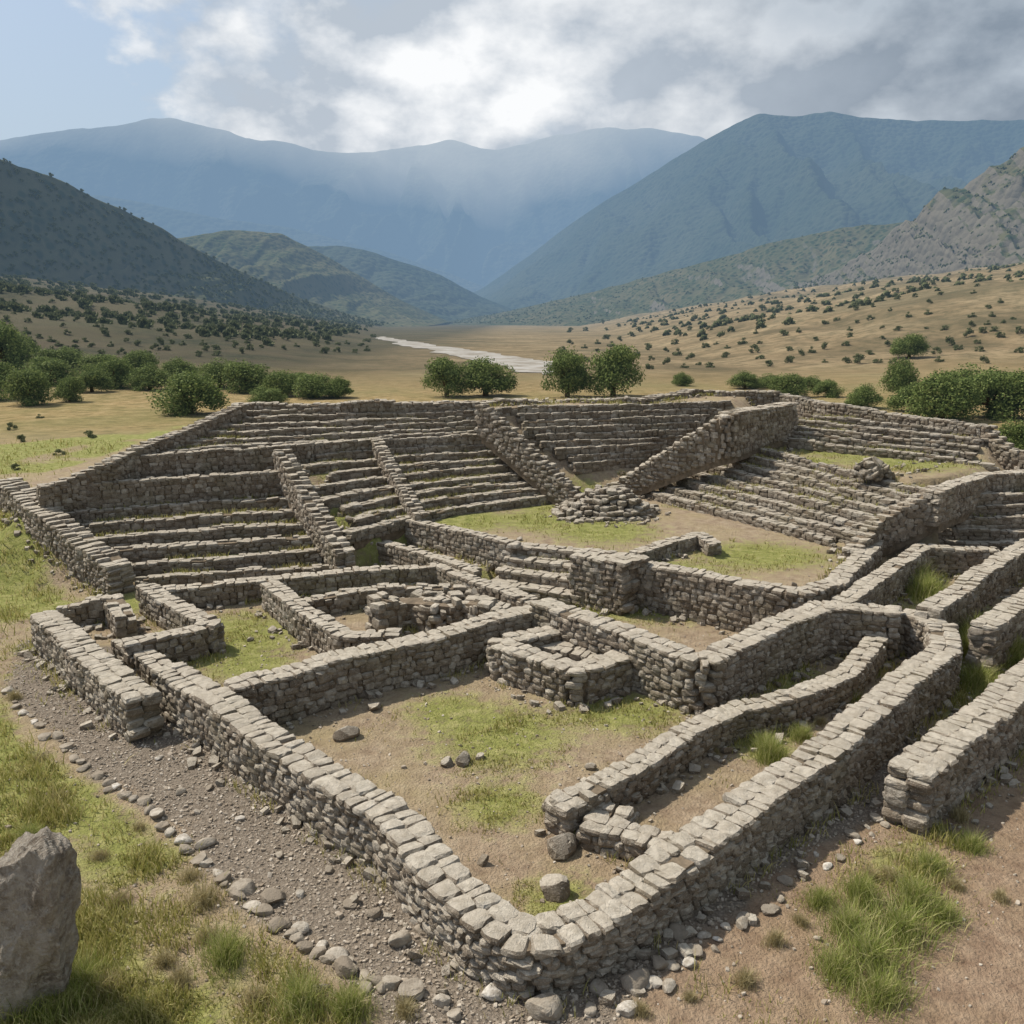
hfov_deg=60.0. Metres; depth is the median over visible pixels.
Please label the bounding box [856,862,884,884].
grass tuft
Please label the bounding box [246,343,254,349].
shrub
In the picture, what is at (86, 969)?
grass tuft
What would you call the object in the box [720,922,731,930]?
loose stone
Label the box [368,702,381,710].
fallen stone
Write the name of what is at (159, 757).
loose stone
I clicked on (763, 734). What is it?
grass tuft
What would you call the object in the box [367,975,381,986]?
loose stone
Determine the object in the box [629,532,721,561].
stone wall
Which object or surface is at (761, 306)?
shrub
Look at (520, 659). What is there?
stone wall
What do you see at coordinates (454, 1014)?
loose stone
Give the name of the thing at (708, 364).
shrub
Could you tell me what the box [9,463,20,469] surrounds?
shrub
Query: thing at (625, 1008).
loose stone
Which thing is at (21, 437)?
shrub
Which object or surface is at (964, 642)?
grass tuft
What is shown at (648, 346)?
shrub
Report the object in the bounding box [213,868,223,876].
loose stone
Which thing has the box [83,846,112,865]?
grass tuft
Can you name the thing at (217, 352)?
shrub
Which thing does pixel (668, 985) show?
loose stone
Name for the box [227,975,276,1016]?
grass tuft
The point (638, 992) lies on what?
loose stone
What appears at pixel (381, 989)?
loose stone
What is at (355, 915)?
gravel
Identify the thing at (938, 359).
shrub
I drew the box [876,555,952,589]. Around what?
grass tuft
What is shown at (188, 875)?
grass tuft
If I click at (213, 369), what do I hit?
bush
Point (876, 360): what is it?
shrub
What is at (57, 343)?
shrub
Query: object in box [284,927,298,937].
loose stone
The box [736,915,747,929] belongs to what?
loose stone
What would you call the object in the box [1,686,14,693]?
loose stone
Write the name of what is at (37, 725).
loose stone
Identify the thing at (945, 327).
shrub
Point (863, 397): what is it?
bush
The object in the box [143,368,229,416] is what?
bush
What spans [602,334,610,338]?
shrub
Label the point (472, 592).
rubble heap
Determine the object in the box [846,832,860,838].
loose stone
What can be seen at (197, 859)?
loose stone
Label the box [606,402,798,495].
ramp wall
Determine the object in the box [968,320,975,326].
shrub
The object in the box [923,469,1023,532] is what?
stone wall
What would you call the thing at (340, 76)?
sky
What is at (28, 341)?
bush
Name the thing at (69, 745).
loose stone
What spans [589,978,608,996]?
loose stone
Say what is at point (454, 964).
loose stone
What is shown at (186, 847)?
loose stone
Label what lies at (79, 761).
loose stone
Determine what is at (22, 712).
loose stone
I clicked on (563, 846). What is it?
fallen stone
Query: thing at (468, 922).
stone wall
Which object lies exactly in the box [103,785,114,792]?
loose stone
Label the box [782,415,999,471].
stepped terrace
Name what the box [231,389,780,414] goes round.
stone wall
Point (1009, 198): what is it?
hill
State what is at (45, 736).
loose stone
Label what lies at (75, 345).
shrub
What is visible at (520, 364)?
river
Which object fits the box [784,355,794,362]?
shrub
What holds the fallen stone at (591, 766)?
on the ground at (384, 369)
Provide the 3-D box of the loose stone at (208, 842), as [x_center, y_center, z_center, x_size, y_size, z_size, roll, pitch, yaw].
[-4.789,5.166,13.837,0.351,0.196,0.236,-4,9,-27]
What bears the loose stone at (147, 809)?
on the ground at (384, 369)
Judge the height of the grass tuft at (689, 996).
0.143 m
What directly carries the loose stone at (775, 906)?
on the ground at (384, 369)
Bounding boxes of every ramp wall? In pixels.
[272,449,355,569]
[371,439,427,520]
[474,404,583,504]
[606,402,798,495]
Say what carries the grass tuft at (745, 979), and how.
on the ground at (384, 369)
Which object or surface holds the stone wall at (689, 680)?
on the ground at (384, 369)
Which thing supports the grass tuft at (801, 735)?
on the ground at (384, 369)
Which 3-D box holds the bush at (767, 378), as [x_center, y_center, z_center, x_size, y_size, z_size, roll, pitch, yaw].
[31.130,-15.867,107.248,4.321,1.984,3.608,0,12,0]
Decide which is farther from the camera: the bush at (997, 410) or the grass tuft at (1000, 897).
the bush at (997, 410)
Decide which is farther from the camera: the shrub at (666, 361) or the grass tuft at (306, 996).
the shrub at (666, 361)
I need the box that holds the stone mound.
[551,484,659,522]
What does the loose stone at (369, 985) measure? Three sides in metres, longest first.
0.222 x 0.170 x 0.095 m
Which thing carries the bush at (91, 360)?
on the ground at (384, 369)
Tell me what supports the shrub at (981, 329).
on the ground at (384, 369)
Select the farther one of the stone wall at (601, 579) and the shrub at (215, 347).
the shrub at (215, 347)
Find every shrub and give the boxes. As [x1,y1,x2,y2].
[2,315,11,320]
[6,422,17,429]
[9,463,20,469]
[17,434,25,441]
[21,326,31,333]
[46,335,56,341]
[53,449,66,454]
[54,341,63,345]
[71,344,79,351]
[83,430,96,437]
[97,349,106,355]
[100,328,109,335]
[116,347,126,353]
[133,339,141,345]
[149,343,160,349]
[156,336,163,344]
[162,345,170,349]
[183,333,192,338]
[201,345,209,350]
[211,344,221,349]
[211,350,221,355]
[231,340,238,347]
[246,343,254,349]
[281,334,289,339]
[312,341,320,346]
[319,346,329,353]
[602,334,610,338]
[644,342,651,349]
[645,363,653,368]
[660,319,667,324]
[662,357,670,363]
[670,339,678,344]
[672,348,682,355]
[685,352,695,358]
[690,314,697,320]
[701,343,709,347]
[704,362,714,367]
[721,351,728,357]
[737,337,747,344]
[748,344,759,352]
[759,304,766,310]
[765,360,773,366]
[779,329,788,334]
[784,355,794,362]
[807,346,815,352]
[842,356,851,362]
[853,353,865,362]
[865,350,874,354]
[872,358,883,362]
[884,340,891,345]
[931,347,942,353]
[934,356,944,361]
[940,325,949,330]
[945,336,955,344]
[953,344,962,350]
[963,327,973,336]
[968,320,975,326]
[974,346,984,350]
[978,326,986,332]
[979,355,989,362]
[989,326,999,331]
[995,331,1005,337]
[1014,347,1023,352]
[1015,326,1023,333]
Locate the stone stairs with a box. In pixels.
[491,542,583,605]
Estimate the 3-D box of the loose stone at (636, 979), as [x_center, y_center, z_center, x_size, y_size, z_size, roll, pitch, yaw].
[1.545,5.785,10.935,0.422,0.261,0.333,-10,20,-23]
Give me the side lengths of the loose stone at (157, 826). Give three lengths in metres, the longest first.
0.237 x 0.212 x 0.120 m
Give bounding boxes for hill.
[0,159,398,326]
[177,230,452,325]
[307,246,512,320]
[436,222,902,325]
[798,147,1023,287]
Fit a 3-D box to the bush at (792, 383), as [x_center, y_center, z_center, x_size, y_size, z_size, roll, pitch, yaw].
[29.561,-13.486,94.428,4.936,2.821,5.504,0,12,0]
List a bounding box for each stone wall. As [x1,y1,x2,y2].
[0,477,135,594]
[29,610,164,741]
[36,404,247,511]
[56,593,138,639]
[83,469,281,508]
[105,433,489,478]
[111,639,171,687]
[122,583,225,667]
[150,604,962,1000]
[162,562,537,607]
[223,604,535,724]
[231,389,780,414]
[260,580,402,653]
[304,582,466,614]
[365,590,510,631]
[376,540,481,578]
[394,514,522,575]
[483,625,633,706]
[529,598,901,715]
[538,640,598,660]
[541,789,637,822]
[544,634,888,834]
[566,548,649,615]
[576,813,673,860]
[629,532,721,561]
[637,540,883,632]
[778,392,997,436]
[828,543,1000,641]
[842,485,942,556]
[882,658,1023,836]
[914,538,1023,630]
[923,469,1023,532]
[965,587,1023,674]
[980,427,1023,469]
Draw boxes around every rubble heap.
[401,589,445,597]
[461,582,490,596]
[849,457,895,481]
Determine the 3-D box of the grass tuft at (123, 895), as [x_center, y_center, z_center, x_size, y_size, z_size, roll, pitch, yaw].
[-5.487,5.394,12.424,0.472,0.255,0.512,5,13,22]
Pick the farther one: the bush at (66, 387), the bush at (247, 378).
the bush at (247, 378)
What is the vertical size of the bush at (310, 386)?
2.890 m
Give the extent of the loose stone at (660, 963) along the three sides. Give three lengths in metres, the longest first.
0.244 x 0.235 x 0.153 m
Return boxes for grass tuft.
[0,961,123,1023]
[0,992,59,1023]
[4,686,25,700]
[8,817,52,841]
[27,751,48,761]
[48,786,71,800]
[58,933,136,1013]
[81,960,131,1007]
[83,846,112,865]
[105,885,134,911]
[130,819,149,831]
[145,941,183,973]
[161,956,194,994]
[170,865,207,887]
[181,874,229,921]
[185,919,220,951]
[188,912,264,991]
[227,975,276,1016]
[254,952,337,1023]
[309,964,385,1023]
[387,986,423,1023]
[630,990,655,1020]
[679,985,701,1005]
[712,746,721,756]
[729,962,760,993]
[745,727,793,766]
[747,725,786,752]
[760,922,790,951]
[778,721,816,745]
[786,911,813,931]
[793,880,846,918]
[802,931,867,1005]
[805,890,956,1001]
[811,714,829,726]
[815,885,895,946]
[830,866,893,919]
[830,956,929,1023]
[833,882,961,970]
[847,689,864,703]
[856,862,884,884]
[875,858,902,885]
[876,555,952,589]
[880,853,952,925]
[895,841,969,886]
[905,569,951,602]
[909,886,986,940]
[942,870,969,894]
[946,821,1003,859]
[947,803,978,826]
[956,609,1023,654]
[957,656,1003,695]
[960,624,968,659]
[972,676,993,695]
[989,884,1011,906]
[1000,634,1023,673]
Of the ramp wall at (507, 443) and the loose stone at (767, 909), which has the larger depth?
the ramp wall at (507, 443)
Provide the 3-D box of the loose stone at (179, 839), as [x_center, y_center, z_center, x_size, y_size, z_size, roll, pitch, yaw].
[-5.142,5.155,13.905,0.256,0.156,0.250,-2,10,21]
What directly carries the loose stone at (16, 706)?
on the ground at (384, 369)
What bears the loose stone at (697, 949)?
on the ground at (384, 369)
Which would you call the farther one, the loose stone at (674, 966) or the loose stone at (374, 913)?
the loose stone at (374, 913)
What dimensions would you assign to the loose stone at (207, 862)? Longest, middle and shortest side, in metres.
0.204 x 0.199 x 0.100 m
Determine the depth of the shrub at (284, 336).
225.83 m
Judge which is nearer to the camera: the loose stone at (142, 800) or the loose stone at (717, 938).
the loose stone at (717, 938)
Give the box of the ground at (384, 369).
[0,263,1023,1023]
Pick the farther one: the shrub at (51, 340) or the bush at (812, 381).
the shrub at (51, 340)
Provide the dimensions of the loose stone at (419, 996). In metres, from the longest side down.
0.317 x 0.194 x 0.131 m
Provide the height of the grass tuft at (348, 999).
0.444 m
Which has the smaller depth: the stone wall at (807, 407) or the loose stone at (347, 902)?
the loose stone at (347, 902)
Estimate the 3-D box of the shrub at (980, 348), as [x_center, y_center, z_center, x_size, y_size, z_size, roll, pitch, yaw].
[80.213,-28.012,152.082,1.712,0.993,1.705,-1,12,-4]
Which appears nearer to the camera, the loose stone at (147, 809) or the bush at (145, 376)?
the loose stone at (147, 809)
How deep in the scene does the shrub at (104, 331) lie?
179.73 m
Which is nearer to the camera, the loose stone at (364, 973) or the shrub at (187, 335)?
the loose stone at (364, 973)
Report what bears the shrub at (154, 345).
on the ground at (384, 369)
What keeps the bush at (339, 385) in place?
on the ground at (384, 369)
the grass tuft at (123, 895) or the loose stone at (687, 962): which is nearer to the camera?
the loose stone at (687, 962)
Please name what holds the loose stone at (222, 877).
on the ground at (384, 369)
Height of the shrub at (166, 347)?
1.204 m
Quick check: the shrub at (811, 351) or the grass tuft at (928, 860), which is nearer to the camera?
the grass tuft at (928, 860)
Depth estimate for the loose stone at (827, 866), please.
13.23 m
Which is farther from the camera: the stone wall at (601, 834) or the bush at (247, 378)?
the bush at (247, 378)
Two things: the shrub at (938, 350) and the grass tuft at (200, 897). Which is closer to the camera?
the grass tuft at (200, 897)
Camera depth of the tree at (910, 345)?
147.65 m
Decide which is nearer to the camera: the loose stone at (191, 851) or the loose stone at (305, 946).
the loose stone at (305, 946)
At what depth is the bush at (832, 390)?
93.95 m
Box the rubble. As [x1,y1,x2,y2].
[1,393,1023,1023]
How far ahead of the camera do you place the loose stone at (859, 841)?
13.82 m
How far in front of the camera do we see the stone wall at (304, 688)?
19.21 m
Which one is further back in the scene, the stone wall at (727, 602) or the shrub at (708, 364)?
the shrub at (708, 364)
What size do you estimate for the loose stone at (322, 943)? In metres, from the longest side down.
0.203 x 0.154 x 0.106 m
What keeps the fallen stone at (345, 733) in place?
on the ground at (384, 369)
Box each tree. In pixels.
[419,355,473,396]
[455,356,519,395]
[540,345,595,396]
[581,343,645,397]
[877,356,920,395]
[889,332,931,357]
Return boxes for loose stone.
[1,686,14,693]
[10,703,21,708]
[18,709,29,715]
[31,719,38,724]
[34,722,44,728]
[38,732,51,740]
[52,731,62,739]
[59,742,73,749]
[69,754,79,762]
[75,758,84,764]
[76,763,91,772]
[91,771,103,779]
[102,779,114,786]
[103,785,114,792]
[112,783,121,789]
[117,791,131,798]
[128,795,138,802]
[137,795,150,805]
[144,805,155,814]
[149,807,164,818]
[154,821,168,831]
[155,755,163,760]
[159,821,170,827]
[164,826,176,837]
[174,833,192,844]
[175,787,185,795]
[178,844,191,854]
[183,848,194,853]
[191,852,206,865]
[194,837,216,850]
[199,857,212,867]
[205,784,213,790]
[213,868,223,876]
[214,871,231,883]
[220,880,227,886]
[227,886,245,900]
[231,878,254,895]
[235,815,244,820]
[242,900,261,909]
[251,903,273,915]
[260,887,285,904]
[267,916,288,932]
[275,850,282,858]
[284,917,291,928]
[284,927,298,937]
[289,932,304,942]
[291,921,308,934]
[295,889,304,898]
[296,940,312,953]
[309,946,326,958]
[313,984,330,992]
[316,940,327,946]
[319,954,335,963]
[325,865,334,873]
[325,946,348,958]
[334,955,356,978]
[343,898,356,908]
[359,969,370,980]
[359,981,372,995]
[365,907,380,918]
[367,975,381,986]
[376,875,384,883]
[376,980,385,993]
[382,975,401,990]
[388,929,411,947]
[398,978,423,999]
[410,986,424,1000]
[414,924,422,933]
[432,993,450,1007]
[447,1008,460,1020]
[450,958,459,971]
[481,982,505,1000]
[525,991,563,1021]
[583,1001,596,1016]
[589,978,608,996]
[616,1000,637,1016]
[620,968,649,994]
[630,988,645,996]
[645,983,651,989]
[649,975,662,988]
[653,955,668,970]
[662,978,675,992]
[666,960,680,970]
[668,923,688,941]
[681,956,696,967]
[690,943,702,957]
[696,931,710,938]
[711,944,719,952]
[712,936,722,941]
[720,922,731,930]
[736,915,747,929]
[737,911,749,924]
[746,868,753,876]
[761,904,775,914]
[770,903,779,910]
[777,875,793,886]
[777,895,784,902]
[823,862,832,870]
[835,853,844,861]
[844,829,855,836]
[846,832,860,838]
[853,839,861,844]
[868,812,880,821]
[880,821,890,827]
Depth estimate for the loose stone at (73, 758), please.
16.40 m
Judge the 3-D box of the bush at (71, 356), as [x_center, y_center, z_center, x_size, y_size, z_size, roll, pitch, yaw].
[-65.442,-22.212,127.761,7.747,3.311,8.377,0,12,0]
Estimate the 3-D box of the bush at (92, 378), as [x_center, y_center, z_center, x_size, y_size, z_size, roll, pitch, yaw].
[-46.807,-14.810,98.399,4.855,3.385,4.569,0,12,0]
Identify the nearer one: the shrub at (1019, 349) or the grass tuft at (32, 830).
the grass tuft at (32, 830)
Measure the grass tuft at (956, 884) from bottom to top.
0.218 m
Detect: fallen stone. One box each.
[332,726,359,741]
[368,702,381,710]
[440,756,453,767]
[455,751,470,767]
[475,752,483,759]
[516,695,523,700]
[540,873,569,902]
[547,832,576,860]
[584,762,596,770]
[686,926,697,937]
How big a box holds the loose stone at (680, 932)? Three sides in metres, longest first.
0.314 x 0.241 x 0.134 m
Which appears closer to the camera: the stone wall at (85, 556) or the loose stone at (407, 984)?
the loose stone at (407, 984)
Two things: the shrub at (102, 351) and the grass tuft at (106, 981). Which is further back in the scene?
the shrub at (102, 351)
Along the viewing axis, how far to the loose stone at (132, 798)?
15.04 m
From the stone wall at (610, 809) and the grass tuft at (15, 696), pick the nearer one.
the stone wall at (610, 809)
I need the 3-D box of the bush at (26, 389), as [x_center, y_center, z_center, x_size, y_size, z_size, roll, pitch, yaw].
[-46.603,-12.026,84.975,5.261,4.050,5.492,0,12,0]
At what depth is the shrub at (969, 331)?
170.25 m
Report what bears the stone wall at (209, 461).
on the ground at (384, 369)
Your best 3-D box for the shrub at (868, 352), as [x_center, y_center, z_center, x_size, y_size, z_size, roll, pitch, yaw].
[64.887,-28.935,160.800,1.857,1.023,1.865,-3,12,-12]
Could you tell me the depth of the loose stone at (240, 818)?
14.49 m
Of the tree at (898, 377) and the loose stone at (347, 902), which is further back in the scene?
the tree at (898, 377)
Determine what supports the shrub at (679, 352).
on the ground at (384, 369)
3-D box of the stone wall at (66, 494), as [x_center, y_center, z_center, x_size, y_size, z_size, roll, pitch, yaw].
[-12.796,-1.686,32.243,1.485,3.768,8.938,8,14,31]
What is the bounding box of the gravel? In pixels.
[1,633,1023,1023]
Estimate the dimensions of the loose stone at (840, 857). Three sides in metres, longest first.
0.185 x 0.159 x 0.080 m
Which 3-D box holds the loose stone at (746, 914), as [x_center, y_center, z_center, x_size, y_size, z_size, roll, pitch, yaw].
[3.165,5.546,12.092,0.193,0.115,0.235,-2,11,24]
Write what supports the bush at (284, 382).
on the ground at (384, 369)
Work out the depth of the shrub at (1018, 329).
167.09 m
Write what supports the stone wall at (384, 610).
on the ground at (384, 369)
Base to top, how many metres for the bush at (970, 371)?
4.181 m
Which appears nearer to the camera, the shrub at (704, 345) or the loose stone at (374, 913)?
the loose stone at (374, 913)
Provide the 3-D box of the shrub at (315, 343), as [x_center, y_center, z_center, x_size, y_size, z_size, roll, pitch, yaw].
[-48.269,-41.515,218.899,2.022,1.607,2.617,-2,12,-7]
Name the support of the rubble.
on the ground at (384, 369)
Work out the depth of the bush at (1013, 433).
50.91 m
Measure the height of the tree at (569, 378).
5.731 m
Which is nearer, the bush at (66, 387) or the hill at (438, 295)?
the bush at (66, 387)
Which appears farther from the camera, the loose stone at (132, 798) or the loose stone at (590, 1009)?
the loose stone at (132, 798)
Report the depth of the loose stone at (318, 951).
11.40 m
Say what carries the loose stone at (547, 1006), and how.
on the ground at (384, 369)
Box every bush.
[0,318,40,372]
[0,359,19,400]
[0,366,54,406]
[5,331,41,355]
[20,356,79,386]
[36,346,84,367]
[52,374,86,401]
[66,353,125,374]
[74,364,116,392]
[94,354,135,389]
[122,349,159,369]
[122,362,172,390]
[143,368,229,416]
[159,356,200,377]
[196,357,238,387]
[216,359,272,393]
[245,386,290,402]
[254,369,300,395]
[289,371,335,397]
[320,375,354,397]
[671,371,694,386]
[724,370,764,388]
[757,372,776,388]
[765,372,815,395]
[803,375,827,389]
[811,378,847,397]
[844,383,885,407]
[882,382,933,411]
[897,368,987,420]
[940,362,993,397]
[960,365,1023,421]
[998,368,1023,419]
[998,418,1023,449]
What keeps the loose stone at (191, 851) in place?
on the ground at (384, 369)
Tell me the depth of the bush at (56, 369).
105.25 m
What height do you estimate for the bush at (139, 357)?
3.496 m
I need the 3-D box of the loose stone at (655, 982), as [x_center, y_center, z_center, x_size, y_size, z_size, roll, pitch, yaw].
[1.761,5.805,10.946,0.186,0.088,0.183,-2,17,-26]
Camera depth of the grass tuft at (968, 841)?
13.64 m
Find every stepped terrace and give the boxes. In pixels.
[64,496,329,589]
[162,406,478,452]
[301,444,551,549]
[494,400,732,474]
[644,447,924,547]
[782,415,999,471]
[938,491,1023,550]
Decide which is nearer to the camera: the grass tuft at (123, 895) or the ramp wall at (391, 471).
the grass tuft at (123, 895)
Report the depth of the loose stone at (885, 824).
14.31 m
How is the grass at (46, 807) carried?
on the ground at (384, 369)
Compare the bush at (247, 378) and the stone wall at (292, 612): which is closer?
the stone wall at (292, 612)
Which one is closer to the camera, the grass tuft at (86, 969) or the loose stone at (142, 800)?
the grass tuft at (86, 969)
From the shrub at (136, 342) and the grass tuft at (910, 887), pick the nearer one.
the grass tuft at (910, 887)
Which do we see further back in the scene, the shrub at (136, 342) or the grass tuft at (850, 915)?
the shrub at (136, 342)
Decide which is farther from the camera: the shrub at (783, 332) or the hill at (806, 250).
the hill at (806, 250)
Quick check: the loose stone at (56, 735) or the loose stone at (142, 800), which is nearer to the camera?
the loose stone at (142, 800)
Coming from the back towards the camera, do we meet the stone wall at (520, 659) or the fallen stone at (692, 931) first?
the stone wall at (520, 659)
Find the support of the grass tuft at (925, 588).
on the ground at (384, 369)
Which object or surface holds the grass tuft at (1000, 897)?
on the ground at (384, 369)
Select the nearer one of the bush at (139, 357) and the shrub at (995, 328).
the bush at (139, 357)
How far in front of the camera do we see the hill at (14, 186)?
708.55 m
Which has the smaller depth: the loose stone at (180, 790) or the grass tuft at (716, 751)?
the loose stone at (180, 790)
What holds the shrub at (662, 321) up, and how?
on the ground at (384, 369)
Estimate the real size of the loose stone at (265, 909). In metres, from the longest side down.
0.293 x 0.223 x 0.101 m
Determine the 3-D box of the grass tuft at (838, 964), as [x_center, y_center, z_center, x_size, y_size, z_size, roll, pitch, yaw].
[4.054,5.599,11.066,0.880,0.377,1.093,7,14,28]
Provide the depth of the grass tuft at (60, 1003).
10.44 m
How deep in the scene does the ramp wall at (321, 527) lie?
29.70 m
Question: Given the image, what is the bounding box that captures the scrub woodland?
[0,153,1023,345]
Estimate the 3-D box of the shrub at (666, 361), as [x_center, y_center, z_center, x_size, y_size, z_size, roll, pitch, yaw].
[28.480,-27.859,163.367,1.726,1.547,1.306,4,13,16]
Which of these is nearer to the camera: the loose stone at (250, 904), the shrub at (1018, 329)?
the loose stone at (250, 904)
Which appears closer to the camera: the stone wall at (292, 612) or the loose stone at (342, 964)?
the loose stone at (342, 964)
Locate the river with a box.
[376,336,552,373]
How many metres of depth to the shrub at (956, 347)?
158.91 m
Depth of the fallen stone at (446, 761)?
16.26 m
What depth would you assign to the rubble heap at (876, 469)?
30.14 m
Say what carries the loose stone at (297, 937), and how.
on the ground at (384, 369)
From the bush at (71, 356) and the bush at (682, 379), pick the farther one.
the bush at (71, 356)
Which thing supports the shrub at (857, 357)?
on the ground at (384, 369)
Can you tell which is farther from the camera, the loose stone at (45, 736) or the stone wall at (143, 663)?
the stone wall at (143, 663)
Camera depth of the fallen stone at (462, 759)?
16.27 m
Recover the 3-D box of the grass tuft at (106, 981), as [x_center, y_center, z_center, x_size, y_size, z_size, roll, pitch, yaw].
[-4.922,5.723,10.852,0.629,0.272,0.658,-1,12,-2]
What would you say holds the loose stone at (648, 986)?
on the ground at (384, 369)
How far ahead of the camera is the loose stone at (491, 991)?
10.72 m
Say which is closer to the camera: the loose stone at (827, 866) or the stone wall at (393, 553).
the loose stone at (827, 866)
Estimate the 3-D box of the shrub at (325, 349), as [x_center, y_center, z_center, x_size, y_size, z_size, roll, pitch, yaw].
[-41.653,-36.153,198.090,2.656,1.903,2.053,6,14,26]
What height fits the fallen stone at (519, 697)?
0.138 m
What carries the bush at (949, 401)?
on the ground at (384, 369)
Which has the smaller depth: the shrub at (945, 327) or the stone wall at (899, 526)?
the stone wall at (899, 526)
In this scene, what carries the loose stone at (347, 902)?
on the ground at (384, 369)
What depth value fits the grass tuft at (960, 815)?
14.44 m
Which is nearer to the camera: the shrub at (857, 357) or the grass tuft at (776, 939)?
the grass tuft at (776, 939)
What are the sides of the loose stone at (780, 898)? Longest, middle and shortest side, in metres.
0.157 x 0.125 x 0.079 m
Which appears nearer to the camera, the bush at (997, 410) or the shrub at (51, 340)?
the bush at (997, 410)
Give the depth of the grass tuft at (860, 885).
12.43 m
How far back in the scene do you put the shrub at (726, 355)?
185.37 m
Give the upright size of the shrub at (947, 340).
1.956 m
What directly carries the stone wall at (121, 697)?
on the ground at (384, 369)
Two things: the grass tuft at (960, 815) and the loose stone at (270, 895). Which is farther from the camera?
the grass tuft at (960, 815)
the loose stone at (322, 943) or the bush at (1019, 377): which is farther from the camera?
the bush at (1019, 377)
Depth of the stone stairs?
26.77 m
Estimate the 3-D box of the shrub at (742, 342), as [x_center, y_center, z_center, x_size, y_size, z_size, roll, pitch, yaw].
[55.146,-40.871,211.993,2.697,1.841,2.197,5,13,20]
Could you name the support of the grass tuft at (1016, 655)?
on the ground at (384, 369)
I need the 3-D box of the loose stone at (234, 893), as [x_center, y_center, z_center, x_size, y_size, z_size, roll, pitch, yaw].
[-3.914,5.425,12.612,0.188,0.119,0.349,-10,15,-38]
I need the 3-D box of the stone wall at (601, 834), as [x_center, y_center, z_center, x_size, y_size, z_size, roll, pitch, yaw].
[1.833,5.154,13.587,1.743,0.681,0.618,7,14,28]
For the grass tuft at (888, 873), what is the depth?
12.94 m
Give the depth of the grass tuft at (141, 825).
14.25 m
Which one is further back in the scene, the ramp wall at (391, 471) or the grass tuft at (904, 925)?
the ramp wall at (391, 471)
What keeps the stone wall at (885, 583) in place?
on the ground at (384, 369)
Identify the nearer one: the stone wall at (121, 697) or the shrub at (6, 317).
the stone wall at (121, 697)
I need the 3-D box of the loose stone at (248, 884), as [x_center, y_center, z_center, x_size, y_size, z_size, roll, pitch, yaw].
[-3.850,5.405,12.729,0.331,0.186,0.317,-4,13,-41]
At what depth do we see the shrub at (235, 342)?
177.32 m
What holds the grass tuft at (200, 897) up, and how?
on the ground at (384, 369)
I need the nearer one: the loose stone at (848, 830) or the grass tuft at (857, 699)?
the loose stone at (848, 830)
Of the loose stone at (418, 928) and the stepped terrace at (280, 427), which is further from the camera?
the stepped terrace at (280, 427)
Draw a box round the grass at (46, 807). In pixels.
[0,391,1023,1023]
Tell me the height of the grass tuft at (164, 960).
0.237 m
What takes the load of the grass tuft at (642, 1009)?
on the ground at (384, 369)
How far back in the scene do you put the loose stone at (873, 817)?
14.51 m
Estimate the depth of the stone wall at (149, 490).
30.74 m
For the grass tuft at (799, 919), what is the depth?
11.98 m
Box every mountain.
[0,118,705,286]
[91,195,483,291]
[473,112,1023,309]
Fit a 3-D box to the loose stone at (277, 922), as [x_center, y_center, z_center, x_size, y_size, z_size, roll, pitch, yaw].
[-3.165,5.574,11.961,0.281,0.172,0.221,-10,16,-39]
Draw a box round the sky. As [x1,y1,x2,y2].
[0,0,1023,152]
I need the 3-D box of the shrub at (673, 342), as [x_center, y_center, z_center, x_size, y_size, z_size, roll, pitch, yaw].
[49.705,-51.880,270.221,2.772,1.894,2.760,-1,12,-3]
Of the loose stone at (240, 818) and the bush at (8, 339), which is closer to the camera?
the loose stone at (240, 818)
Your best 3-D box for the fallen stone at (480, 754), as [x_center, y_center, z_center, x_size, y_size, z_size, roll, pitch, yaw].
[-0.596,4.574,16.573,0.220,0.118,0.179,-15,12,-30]
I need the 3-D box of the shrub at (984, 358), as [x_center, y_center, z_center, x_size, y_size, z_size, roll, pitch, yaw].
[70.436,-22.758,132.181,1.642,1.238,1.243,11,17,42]
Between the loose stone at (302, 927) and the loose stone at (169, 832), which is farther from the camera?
the loose stone at (169, 832)
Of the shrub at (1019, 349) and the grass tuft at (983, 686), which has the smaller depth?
the grass tuft at (983, 686)
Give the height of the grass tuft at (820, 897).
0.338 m
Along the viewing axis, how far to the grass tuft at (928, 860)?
13.12 m
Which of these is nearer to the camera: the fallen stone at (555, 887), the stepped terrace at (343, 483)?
the fallen stone at (555, 887)
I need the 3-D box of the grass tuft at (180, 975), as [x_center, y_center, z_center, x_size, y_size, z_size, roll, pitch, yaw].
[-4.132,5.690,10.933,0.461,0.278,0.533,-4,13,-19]
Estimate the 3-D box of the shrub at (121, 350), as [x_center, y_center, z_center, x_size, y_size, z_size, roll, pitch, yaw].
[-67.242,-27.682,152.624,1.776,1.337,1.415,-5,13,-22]
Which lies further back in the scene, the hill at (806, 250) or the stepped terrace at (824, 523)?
the hill at (806, 250)
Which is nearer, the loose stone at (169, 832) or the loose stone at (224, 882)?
the loose stone at (224, 882)
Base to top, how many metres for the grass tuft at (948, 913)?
0.351 m
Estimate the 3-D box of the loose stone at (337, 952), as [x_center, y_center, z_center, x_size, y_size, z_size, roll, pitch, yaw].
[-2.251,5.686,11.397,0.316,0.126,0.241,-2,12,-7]
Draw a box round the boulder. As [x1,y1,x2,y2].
[0,826,81,1023]
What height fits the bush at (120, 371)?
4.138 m
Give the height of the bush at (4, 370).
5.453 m
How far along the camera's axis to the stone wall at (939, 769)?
14.91 m
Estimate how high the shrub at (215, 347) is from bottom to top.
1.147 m
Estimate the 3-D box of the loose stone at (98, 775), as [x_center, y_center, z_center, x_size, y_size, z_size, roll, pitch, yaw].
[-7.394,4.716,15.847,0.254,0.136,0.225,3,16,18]

